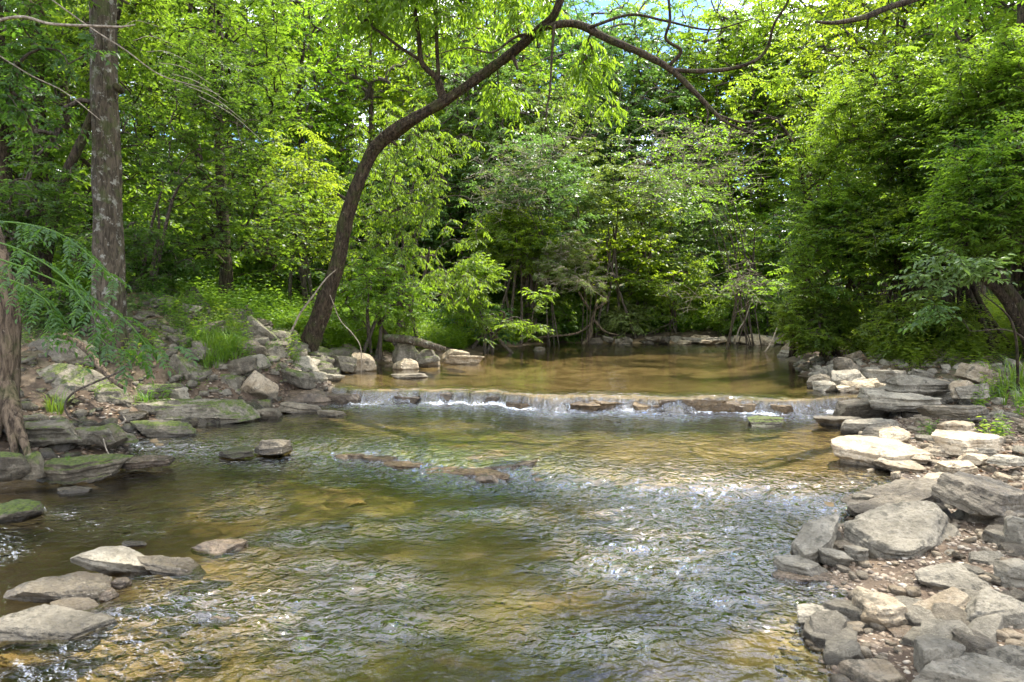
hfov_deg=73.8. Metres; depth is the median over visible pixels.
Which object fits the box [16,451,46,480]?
rock
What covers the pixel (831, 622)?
stone
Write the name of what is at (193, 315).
leafy weed
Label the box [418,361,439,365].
rock
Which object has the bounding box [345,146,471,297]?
thicket
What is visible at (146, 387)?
rock
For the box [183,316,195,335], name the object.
leafy weed
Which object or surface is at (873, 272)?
thicket
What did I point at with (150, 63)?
broadleaf tree
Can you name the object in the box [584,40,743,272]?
broadleaf tree
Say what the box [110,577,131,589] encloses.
rock
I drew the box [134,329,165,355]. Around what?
leafy weed
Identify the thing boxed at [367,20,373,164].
hanging vine
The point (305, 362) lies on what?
stone
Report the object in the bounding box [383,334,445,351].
fallen log
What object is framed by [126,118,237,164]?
broadleaf tree
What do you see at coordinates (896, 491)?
rock
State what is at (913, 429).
stone
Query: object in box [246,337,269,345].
stone
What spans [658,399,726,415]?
ledge block
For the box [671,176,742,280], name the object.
thicket
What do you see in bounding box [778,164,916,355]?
leafy bush
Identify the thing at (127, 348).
leafy weed
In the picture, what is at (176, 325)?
leafy weed
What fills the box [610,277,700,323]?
leafy bush
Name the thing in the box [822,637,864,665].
stone
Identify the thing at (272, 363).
leafy weed
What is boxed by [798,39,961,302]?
leafy bush
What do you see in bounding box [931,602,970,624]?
stone
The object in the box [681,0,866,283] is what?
broadleaf tree
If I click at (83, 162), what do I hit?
broadleaf tree
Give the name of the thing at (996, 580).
stone
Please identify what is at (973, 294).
tree
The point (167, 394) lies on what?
leafy weed
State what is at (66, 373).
rock
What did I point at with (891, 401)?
rock
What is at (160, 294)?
leafy weed
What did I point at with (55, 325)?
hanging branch
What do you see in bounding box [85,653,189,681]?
rock
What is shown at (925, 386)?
rock
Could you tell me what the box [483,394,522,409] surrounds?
ledge block
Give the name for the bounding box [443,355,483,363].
rock
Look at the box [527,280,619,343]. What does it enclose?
root mass
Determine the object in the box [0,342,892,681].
water
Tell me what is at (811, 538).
rock
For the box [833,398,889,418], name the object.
rock
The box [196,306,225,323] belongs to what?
leafy weed
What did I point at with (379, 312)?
leafy bush
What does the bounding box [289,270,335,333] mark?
pale branch
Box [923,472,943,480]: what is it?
rock
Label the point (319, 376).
stone
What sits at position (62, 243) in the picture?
thicket
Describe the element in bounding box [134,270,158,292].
leafy weed
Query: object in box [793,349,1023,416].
rubble
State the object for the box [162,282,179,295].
leafy weed
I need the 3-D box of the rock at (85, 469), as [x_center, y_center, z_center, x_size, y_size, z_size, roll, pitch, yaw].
[-3.634,1.083,5.808,0.720,0.195,0.425,-2,7,0]
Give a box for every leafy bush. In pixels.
[0,34,92,286]
[16,278,90,334]
[66,216,227,295]
[303,251,448,359]
[423,298,522,346]
[432,250,557,352]
[460,201,569,343]
[498,283,581,342]
[517,301,596,343]
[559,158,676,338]
[565,298,613,332]
[591,299,660,338]
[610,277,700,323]
[628,247,726,332]
[683,278,759,315]
[691,279,794,336]
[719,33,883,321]
[753,228,833,357]
[761,109,861,347]
[761,277,876,358]
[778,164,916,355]
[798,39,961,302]
[832,196,968,351]
[850,291,1002,360]
[864,83,1017,317]
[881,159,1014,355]
[905,110,1023,271]
[912,23,1023,346]
[1010,235,1023,294]
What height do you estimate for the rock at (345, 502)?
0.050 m
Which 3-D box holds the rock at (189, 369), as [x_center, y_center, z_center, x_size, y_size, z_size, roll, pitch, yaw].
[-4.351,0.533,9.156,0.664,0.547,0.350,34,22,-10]
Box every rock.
[0,452,30,481]
[0,499,43,523]
[0,604,117,645]
[0,635,100,669]
[2,419,82,446]
[3,571,111,603]
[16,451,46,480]
[28,338,97,364]
[36,363,108,390]
[36,453,132,484]
[50,597,98,612]
[57,486,91,496]
[70,546,152,579]
[75,425,115,444]
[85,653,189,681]
[94,383,133,407]
[94,423,127,448]
[95,625,162,644]
[99,587,118,600]
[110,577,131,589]
[120,455,175,469]
[121,541,146,546]
[123,433,138,443]
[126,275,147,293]
[130,420,196,438]
[132,399,260,424]
[136,383,187,397]
[137,555,205,580]
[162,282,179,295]
[168,354,203,381]
[168,590,207,603]
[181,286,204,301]
[188,610,238,627]
[190,538,247,558]
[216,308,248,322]
[218,326,250,339]
[219,446,253,458]
[220,374,244,394]
[241,370,278,401]
[243,315,277,340]
[244,305,253,316]
[254,439,292,454]
[255,318,271,324]
[257,399,272,407]
[257,408,282,420]
[269,330,290,338]
[278,401,321,414]
[280,337,301,346]
[283,387,332,409]
[310,353,334,365]
[317,410,347,418]
[318,368,337,373]
[321,496,366,507]
[331,355,356,372]
[351,352,376,370]
[391,373,427,378]
[392,343,417,362]
[392,358,418,369]
[415,349,440,364]
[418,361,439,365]
[442,349,469,359]
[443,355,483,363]
[474,475,498,483]
[484,459,538,473]
[534,347,545,351]
[585,509,630,524]
[747,415,783,428]
[772,569,834,585]
[773,555,827,576]
[777,350,798,356]
[781,343,788,349]
[791,514,838,562]
[796,603,850,628]
[806,374,831,387]
[812,380,837,392]
[813,415,861,428]
[818,547,853,566]
[831,369,865,385]
[831,435,934,470]
[833,357,861,371]
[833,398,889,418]
[833,540,853,551]
[836,378,878,393]
[838,658,907,681]
[840,418,900,433]
[840,477,941,513]
[843,500,961,558]
[843,545,868,561]
[847,493,873,516]
[852,586,907,630]
[857,387,885,397]
[861,426,887,436]
[867,369,906,382]
[867,390,941,412]
[872,457,928,472]
[878,375,950,396]
[878,426,910,442]
[886,624,912,638]
[890,471,902,480]
[897,572,915,581]
[907,451,931,463]
[912,652,1023,681]
[913,587,970,611]
[913,634,965,672]
[915,563,992,590]
[916,405,990,420]
[923,442,958,457]
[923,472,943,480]
[930,471,1023,519]
[931,429,1003,455]
[936,420,976,431]
[936,460,977,473]
[944,549,954,555]
[948,380,973,398]
[954,362,1000,386]
[955,383,989,398]
[957,453,988,464]
[962,512,988,524]
[964,587,1023,628]
[967,613,1003,642]
[968,550,1003,565]
[986,454,1023,465]
[986,644,1023,665]
[989,510,1017,525]
[993,558,1023,587]
[1002,516,1023,543]
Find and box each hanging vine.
[330,295,361,368]
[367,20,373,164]
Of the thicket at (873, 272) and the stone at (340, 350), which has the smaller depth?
the stone at (340, 350)
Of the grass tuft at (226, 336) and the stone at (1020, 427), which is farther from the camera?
the grass tuft at (226, 336)
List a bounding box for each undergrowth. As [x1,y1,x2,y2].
[16,245,473,334]
[267,306,540,354]
[478,267,869,334]
[841,285,1023,370]
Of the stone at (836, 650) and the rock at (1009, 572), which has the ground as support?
the rock at (1009, 572)
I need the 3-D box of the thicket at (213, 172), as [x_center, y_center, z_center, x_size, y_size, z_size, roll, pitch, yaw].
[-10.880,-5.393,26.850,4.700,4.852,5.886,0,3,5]
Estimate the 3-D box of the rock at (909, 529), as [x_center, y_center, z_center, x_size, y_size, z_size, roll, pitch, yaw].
[2.350,1.169,4.125,0.777,0.217,0.593,-7,16,0]
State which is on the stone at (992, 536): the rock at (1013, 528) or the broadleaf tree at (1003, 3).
the rock at (1013, 528)
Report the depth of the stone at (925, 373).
9.92 m
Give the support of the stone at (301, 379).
on the ground
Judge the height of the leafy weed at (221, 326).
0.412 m
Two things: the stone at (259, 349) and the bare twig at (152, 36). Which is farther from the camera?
the stone at (259, 349)
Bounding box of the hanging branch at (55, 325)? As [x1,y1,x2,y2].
[0,221,198,393]
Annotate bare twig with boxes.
[133,36,176,45]
[159,62,210,83]
[172,73,227,102]
[186,85,244,121]
[199,96,261,140]
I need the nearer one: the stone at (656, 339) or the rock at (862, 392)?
the rock at (862, 392)
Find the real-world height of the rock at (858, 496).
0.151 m
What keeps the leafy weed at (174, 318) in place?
on the ground
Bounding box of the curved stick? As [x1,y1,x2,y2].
[64,351,140,422]
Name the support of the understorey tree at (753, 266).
on the ground
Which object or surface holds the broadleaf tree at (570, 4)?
on the ground
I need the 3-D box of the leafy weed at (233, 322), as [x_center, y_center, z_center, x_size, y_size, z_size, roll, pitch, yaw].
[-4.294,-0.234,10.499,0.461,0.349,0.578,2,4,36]
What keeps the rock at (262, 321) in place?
on the ground
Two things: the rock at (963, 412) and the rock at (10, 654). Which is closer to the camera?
the rock at (10, 654)
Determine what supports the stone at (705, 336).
on the ground
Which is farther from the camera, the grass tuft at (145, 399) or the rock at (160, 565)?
the grass tuft at (145, 399)
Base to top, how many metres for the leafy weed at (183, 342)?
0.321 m
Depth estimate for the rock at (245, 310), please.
11.81 m
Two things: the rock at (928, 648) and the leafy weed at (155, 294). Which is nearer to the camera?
the rock at (928, 648)
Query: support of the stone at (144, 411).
on the ground
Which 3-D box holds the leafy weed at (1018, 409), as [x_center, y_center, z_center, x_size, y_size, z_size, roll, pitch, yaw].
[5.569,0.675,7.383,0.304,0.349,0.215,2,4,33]
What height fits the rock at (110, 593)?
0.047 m
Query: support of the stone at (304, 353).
on the ground
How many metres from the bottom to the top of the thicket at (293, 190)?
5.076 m
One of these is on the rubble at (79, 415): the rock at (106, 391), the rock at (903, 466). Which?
the rock at (106, 391)
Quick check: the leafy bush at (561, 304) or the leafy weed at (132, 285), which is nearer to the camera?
the leafy weed at (132, 285)
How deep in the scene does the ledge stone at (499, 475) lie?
5.87 m
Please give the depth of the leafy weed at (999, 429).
6.69 m
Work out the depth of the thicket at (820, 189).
26.29 m
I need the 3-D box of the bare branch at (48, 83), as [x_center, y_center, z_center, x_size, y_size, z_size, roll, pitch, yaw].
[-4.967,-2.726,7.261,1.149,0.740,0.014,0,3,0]
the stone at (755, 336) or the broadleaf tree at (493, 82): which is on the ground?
the broadleaf tree at (493, 82)
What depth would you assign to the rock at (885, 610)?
3.14 m
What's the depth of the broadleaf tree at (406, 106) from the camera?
23.25 m
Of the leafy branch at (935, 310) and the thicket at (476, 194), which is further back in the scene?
the thicket at (476, 194)
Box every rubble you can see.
[9,294,385,457]
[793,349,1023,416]
[805,402,1023,681]
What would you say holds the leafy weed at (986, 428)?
on the ground
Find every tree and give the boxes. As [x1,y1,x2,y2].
[0,0,108,455]
[0,0,143,383]
[0,0,185,271]
[3,0,72,87]
[4,0,196,280]
[4,0,216,278]
[5,4,89,151]
[7,3,157,260]
[27,0,179,285]
[52,0,244,198]
[70,8,209,157]
[73,0,311,288]
[118,0,337,307]
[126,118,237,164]
[163,0,309,176]
[175,0,353,267]
[178,0,380,296]
[232,7,332,167]
[244,123,366,314]
[257,0,432,169]
[262,0,414,184]
[282,0,472,292]
[299,0,794,351]
[319,31,417,181]
[336,1,489,273]
[373,0,555,290]
[388,48,512,182]
[398,33,567,292]
[424,0,566,269]
[427,0,589,295]
[448,11,535,163]
[453,125,606,337]
[462,74,627,300]
[488,0,625,177]
[497,0,645,214]
[526,0,708,233]
[537,0,710,185]
[576,15,718,225]
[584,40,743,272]
[598,136,707,321]
[624,0,811,278]
[647,1,824,287]
[669,0,802,199]
[680,157,814,319]
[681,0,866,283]
[715,0,891,242]
[736,77,813,254]
[743,0,961,281]
[772,0,1007,312]
[795,35,922,195]
[815,0,1023,32]
[817,0,1014,287]
[827,12,925,111]
[879,1,1016,75]
[881,0,1015,301]
[894,0,1016,160]
[897,0,1016,120]
[913,191,1023,334]
[925,115,1023,353]
[1009,1,1023,325]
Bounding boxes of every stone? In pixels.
[46,384,74,406]
[71,399,81,403]
[117,411,146,423]
[130,410,149,420]
[137,311,155,315]
[163,400,181,403]
[166,302,203,313]
[166,333,192,345]
[170,387,189,398]
[177,417,199,427]
[184,346,208,360]
[191,416,207,427]
[203,320,225,332]
[210,419,227,427]
[222,389,231,395]
[226,356,256,373]
[237,345,266,356]
[243,340,259,344]
[243,366,261,376]
[245,354,271,368]
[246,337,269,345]
[247,401,264,409]
[252,335,270,341]
[264,322,273,326]
[266,345,287,357]
[270,341,292,353]
[281,368,316,388]
[291,342,300,350]
[292,356,318,371]
[294,348,307,356]
[300,342,309,352]
[308,346,334,356]
[309,371,327,383]
[311,357,326,362]
[312,358,320,367]
[318,362,333,367]
[328,374,344,380]
[331,347,350,354]
[334,453,364,469]
[338,343,360,352]
[359,454,398,470]
[381,460,432,477]
[418,466,474,487]
[454,466,509,488]
[504,472,547,492]
[589,338,602,343]
[602,336,613,341]
[619,337,630,344]
[643,337,652,341]
[651,336,661,343]
[659,336,669,343]
[670,336,680,342]
[677,340,691,345]
[681,337,703,342]
[693,335,709,337]
[699,340,711,343]
[706,337,719,342]
[715,336,726,343]
[733,335,751,344]
[747,334,765,342]
[754,338,768,346]
[757,336,774,344]
[765,335,780,343]
[769,332,780,337]
[799,524,842,539]
[799,617,857,648]
[809,610,846,642]
[815,367,827,374]
[822,598,869,627]
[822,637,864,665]
[840,380,861,393]
[845,350,865,358]
[861,367,879,374]
[874,382,885,387]
[894,596,936,625]
[899,626,920,646]
[901,411,918,418]
[907,426,926,432]
[911,368,934,375]
[912,371,928,375]
[914,416,932,423]
[914,434,934,442]
[919,618,974,639]
[923,421,936,427]
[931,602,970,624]
[933,392,959,401]
[934,464,955,469]
[935,503,955,519]
[936,362,951,367]
[941,502,956,508]
[950,358,965,362]
[951,509,964,518]
[951,628,998,654]
[956,587,977,593]
[961,563,984,574]
[965,591,978,597]
[971,362,990,367]
[976,448,996,456]
[982,529,1013,543]
[984,524,1003,530]
[987,574,1001,585]
[988,409,1003,417]
[989,363,1001,366]
[992,472,1014,481]
[996,541,1023,555]
[1000,589,1023,601]
[1003,412,1021,417]
[1012,445,1023,454]
[1016,423,1023,432]
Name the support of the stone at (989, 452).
on the ground
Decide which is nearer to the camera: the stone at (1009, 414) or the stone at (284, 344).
the stone at (1009, 414)
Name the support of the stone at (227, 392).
on the ground
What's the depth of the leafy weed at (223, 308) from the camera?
11.01 m
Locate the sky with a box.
[3,0,1009,240]
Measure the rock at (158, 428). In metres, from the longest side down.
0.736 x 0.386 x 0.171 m
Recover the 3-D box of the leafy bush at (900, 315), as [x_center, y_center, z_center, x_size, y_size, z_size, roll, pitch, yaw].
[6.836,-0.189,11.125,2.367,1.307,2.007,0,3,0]
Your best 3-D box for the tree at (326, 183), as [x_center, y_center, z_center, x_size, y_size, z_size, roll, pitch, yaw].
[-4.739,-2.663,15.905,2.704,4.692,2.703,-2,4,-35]
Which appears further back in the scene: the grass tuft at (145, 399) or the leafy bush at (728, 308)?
the leafy bush at (728, 308)
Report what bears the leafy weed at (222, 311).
on the ground
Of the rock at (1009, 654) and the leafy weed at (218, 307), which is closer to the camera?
the rock at (1009, 654)
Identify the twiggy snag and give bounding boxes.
[532,229,615,344]
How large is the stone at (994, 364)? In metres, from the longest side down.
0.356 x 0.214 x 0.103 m
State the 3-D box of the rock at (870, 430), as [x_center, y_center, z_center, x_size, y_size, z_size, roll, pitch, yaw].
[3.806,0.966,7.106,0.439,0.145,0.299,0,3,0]
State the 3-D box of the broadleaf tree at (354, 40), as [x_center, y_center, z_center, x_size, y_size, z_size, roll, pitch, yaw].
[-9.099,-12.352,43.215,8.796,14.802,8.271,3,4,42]
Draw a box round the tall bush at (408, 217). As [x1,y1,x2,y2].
[328,99,498,343]
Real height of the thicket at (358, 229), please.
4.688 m
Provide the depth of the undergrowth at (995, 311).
10.75 m
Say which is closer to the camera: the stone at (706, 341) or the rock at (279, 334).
the rock at (279, 334)
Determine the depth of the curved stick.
7.07 m
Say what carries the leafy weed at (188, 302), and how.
on the ground
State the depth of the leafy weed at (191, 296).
10.65 m
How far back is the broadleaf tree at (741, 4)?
33.69 m
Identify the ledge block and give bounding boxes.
[327,393,361,408]
[392,396,421,406]
[436,390,474,404]
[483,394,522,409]
[503,401,539,415]
[548,397,600,413]
[593,400,629,413]
[633,401,662,417]
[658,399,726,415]
[703,401,761,418]
[769,403,797,419]
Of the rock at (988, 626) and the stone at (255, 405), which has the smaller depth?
the rock at (988, 626)
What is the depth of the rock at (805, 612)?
3.21 m
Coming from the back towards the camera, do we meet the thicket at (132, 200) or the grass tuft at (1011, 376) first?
the thicket at (132, 200)
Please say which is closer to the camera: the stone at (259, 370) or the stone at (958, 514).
the stone at (958, 514)
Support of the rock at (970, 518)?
on the ground
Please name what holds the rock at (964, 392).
on the rock at (952, 385)
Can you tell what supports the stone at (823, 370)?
on the ground
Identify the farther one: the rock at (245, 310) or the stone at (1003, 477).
the rock at (245, 310)
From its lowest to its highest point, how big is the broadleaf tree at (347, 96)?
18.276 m
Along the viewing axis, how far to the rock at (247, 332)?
10.38 m
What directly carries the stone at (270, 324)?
on the ground
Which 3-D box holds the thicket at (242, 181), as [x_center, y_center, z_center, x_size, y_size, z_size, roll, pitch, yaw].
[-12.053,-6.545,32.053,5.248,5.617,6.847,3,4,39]
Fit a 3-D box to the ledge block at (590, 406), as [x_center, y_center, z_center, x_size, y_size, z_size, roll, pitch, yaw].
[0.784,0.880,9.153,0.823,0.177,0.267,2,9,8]
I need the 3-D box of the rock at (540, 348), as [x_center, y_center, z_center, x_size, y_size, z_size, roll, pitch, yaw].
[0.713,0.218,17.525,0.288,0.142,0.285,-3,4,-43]
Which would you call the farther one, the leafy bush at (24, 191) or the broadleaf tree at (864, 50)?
the broadleaf tree at (864, 50)
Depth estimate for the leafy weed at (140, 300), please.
10.38 m
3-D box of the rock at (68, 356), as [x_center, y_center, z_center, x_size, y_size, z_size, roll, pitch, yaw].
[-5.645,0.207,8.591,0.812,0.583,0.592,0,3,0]
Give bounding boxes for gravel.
[4,346,391,460]
[770,403,1023,681]
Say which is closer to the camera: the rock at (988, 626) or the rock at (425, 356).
the rock at (988, 626)
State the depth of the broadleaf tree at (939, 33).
15.10 m
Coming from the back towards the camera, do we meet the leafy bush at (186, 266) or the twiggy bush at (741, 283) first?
the twiggy bush at (741, 283)
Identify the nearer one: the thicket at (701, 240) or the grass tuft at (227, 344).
the grass tuft at (227, 344)
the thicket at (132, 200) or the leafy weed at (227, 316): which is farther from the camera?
the thicket at (132, 200)
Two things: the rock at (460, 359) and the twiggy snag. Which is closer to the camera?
the rock at (460, 359)
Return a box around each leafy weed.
[22,327,44,343]
[65,307,89,325]
[91,380,109,395]
[105,338,142,365]
[126,293,144,308]
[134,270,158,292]
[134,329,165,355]
[134,379,173,400]
[140,321,166,337]
[142,288,178,314]
[146,285,162,303]
[147,275,171,296]
[164,293,194,321]
[165,298,192,326]
[167,293,187,309]
[169,311,182,330]
[170,294,206,314]
[171,297,181,314]
[171,331,191,349]
[174,286,200,304]
[176,302,202,320]
[178,284,198,303]
[180,310,211,345]
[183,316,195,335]
[186,345,218,368]
[188,313,210,327]
[189,325,216,341]
[196,292,208,312]
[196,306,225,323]
[198,296,225,321]
[200,299,240,315]
[206,305,241,325]
[213,317,232,338]
[214,314,244,338]
[215,340,250,360]
[216,302,231,320]
[217,298,230,319]
[220,315,247,331]
[225,314,248,338]
[232,329,254,356]
[234,317,251,340]
[237,337,255,355]
[264,313,286,330]
[265,356,280,370]
[285,333,303,360]
[917,419,939,434]
[966,349,992,368]
[968,416,1013,436]
[970,379,991,406]
[979,369,1017,399]
[985,412,1013,435]
[988,377,1019,398]
[1010,389,1023,416]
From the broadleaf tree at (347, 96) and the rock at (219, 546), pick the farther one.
the broadleaf tree at (347, 96)
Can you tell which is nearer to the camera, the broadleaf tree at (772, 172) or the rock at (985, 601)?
the rock at (985, 601)
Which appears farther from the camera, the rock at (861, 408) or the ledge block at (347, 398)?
the ledge block at (347, 398)
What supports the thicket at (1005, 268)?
on the ground
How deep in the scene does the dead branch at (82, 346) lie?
7.85 m
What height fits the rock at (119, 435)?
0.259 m
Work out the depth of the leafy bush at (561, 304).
20.44 m
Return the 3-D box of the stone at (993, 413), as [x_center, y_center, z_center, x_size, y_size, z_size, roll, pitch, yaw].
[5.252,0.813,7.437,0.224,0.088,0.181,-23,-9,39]
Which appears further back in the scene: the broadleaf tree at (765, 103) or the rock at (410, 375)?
the broadleaf tree at (765, 103)
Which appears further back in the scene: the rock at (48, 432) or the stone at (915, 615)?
the rock at (48, 432)
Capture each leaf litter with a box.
[5,291,374,454]
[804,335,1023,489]
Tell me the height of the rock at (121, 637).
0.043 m
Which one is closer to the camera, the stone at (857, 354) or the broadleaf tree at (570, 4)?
the stone at (857, 354)
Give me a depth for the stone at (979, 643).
2.77 m
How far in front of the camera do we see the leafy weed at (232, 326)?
10.29 m
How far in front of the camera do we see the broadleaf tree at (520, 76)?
23.50 m
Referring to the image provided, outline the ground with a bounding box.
[0,240,1023,681]
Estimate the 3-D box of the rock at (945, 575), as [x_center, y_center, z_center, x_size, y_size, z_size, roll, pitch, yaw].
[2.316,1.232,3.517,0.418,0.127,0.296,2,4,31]
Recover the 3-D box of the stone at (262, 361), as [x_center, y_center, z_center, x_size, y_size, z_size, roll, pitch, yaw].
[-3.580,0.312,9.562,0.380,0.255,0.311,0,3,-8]
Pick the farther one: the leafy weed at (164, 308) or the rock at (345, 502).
the leafy weed at (164, 308)
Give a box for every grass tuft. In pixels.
[32,383,73,414]
[129,388,155,402]
[190,327,211,344]
[193,321,218,337]
[197,348,226,367]
[198,329,227,351]
[199,345,225,361]
[215,330,241,343]
[215,335,235,353]
[217,343,248,363]
[220,329,245,348]
[976,352,1023,389]
[993,380,1023,406]
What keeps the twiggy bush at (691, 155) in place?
on the ground
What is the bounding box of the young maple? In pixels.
[56,29,285,293]
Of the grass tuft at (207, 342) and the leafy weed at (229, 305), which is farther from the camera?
the leafy weed at (229, 305)
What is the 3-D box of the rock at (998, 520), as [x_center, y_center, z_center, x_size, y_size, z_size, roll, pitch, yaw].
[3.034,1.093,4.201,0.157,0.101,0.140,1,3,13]
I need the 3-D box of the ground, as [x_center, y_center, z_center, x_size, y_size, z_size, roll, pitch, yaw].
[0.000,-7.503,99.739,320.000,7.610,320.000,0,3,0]
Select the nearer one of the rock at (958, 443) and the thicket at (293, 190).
the rock at (958, 443)
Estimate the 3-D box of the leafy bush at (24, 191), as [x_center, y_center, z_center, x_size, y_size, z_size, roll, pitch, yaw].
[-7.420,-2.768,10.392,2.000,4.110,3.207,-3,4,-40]
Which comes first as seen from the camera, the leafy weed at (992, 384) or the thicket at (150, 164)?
the leafy weed at (992, 384)
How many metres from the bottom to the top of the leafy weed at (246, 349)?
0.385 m
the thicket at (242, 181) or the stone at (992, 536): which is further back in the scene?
the thicket at (242, 181)
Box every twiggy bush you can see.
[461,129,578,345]
[615,109,794,351]
[658,257,788,348]
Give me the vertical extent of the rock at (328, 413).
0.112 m
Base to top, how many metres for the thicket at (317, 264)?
4.711 m
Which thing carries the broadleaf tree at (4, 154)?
on the ground
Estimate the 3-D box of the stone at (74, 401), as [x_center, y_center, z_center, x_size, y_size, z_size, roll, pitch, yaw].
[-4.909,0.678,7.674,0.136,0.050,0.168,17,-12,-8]
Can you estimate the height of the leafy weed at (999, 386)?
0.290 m
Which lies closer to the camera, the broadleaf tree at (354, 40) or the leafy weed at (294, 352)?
the leafy weed at (294, 352)
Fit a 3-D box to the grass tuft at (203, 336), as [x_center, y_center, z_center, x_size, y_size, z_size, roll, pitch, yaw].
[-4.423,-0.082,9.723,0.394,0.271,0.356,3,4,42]
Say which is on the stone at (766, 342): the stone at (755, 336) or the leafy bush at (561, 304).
the stone at (755, 336)
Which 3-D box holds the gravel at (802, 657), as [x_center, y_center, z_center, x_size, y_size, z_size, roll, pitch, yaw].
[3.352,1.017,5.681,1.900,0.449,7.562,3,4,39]
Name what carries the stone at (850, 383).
on the ground
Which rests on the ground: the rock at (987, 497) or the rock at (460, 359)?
the rock at (987, 497)
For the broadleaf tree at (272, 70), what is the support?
on the ground
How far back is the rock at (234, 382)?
9.08 m
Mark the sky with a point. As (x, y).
(599, 2)
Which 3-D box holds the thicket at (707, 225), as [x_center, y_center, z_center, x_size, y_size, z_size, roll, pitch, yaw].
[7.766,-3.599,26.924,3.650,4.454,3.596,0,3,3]
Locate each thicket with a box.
[16,169,91,269]
[19,176,182,282]
[56,135,231,284]
[83,160,187,263]
[87,124,192,222]
[131,160,193,226]
[161,178,286,295]
[165,148,293,246]
[182,147,296,229]
[229,147,373,301]
[257,149,337,271]
[305,160,429,287]
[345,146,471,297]
[393,159,479,263]
[413,187,532,293]
[437,164,569,277]
[479,179,600,311]
[525,149,629,292]
[561,196,690,331]
[569,185,704,296]
[605,168,742,307]
[669,193,747,290]
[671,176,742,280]
[697,215,790,310]
[702,205,802,291]
[710,178,820,276]
[756,185,870,300]
[775,158,880,279]
[830,206,935,298]
[988,244,1010,281]
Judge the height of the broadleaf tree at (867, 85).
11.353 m
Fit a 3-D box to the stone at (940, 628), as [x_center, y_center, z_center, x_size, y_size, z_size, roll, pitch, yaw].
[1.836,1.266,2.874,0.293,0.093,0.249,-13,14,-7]
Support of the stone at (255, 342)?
on the ground
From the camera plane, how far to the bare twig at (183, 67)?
6.46 m
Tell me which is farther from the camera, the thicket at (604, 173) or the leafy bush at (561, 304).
the thicket at (604, 173)
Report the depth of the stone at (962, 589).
3.33 m
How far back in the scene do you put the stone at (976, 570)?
3.52 m
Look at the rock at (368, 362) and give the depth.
12.25 m
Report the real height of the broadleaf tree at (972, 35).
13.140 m
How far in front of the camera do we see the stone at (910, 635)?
2.93 m
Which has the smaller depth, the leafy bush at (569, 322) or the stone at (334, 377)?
the stone at (334, 377)
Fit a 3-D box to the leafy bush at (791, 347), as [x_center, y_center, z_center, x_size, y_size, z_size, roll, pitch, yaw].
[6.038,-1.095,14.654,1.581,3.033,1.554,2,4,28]
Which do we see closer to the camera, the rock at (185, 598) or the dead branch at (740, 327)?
the rock at (185, 598)
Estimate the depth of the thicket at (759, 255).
22.57 m
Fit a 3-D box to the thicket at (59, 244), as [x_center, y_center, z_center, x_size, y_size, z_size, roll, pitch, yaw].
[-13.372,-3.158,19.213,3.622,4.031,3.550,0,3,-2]
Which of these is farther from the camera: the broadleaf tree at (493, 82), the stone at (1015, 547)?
the broadleaf tree at (493, 82)
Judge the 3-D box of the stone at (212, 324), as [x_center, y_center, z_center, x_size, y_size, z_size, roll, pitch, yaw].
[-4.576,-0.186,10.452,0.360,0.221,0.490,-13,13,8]
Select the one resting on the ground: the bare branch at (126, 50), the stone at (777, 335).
the stone at (777, 335)
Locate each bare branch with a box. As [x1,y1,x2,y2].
[0,15,134,27]
[0,56,99,119]
[52,0,219,94]
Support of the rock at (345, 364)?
on the water
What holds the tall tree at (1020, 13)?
on the ground
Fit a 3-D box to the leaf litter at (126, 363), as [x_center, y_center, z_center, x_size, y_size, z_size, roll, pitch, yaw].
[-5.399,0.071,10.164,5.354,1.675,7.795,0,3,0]
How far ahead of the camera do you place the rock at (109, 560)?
3.80 m
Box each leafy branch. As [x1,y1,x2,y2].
[877,239,1022,392]
[897,298,1023,340]
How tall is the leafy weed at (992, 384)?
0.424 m
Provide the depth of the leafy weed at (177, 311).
10.46 m
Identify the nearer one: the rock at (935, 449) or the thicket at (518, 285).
the rock at (935, 449)
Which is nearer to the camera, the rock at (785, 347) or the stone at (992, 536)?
the stone at (992, 536)
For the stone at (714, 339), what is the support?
on the water
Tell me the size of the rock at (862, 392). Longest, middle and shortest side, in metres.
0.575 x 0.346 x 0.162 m
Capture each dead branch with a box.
[54,332,123,388]
[734,305,749,344]
[765,303,788,352]
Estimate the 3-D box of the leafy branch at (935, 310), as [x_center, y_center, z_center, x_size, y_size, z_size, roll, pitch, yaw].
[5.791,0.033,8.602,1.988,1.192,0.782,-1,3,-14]
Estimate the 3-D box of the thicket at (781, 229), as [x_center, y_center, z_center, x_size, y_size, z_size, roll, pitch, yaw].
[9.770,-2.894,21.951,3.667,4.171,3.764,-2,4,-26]
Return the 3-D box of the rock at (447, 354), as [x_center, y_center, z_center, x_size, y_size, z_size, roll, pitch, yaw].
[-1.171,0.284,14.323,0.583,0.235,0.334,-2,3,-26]
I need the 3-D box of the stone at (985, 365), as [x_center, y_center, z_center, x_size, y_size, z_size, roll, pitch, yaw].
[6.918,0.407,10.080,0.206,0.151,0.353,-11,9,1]
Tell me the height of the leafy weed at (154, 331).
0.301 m
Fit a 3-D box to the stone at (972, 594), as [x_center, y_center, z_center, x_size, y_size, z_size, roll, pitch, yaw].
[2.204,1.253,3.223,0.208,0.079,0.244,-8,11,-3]
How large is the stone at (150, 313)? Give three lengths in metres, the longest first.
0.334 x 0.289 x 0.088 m
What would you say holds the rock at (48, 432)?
on the ground

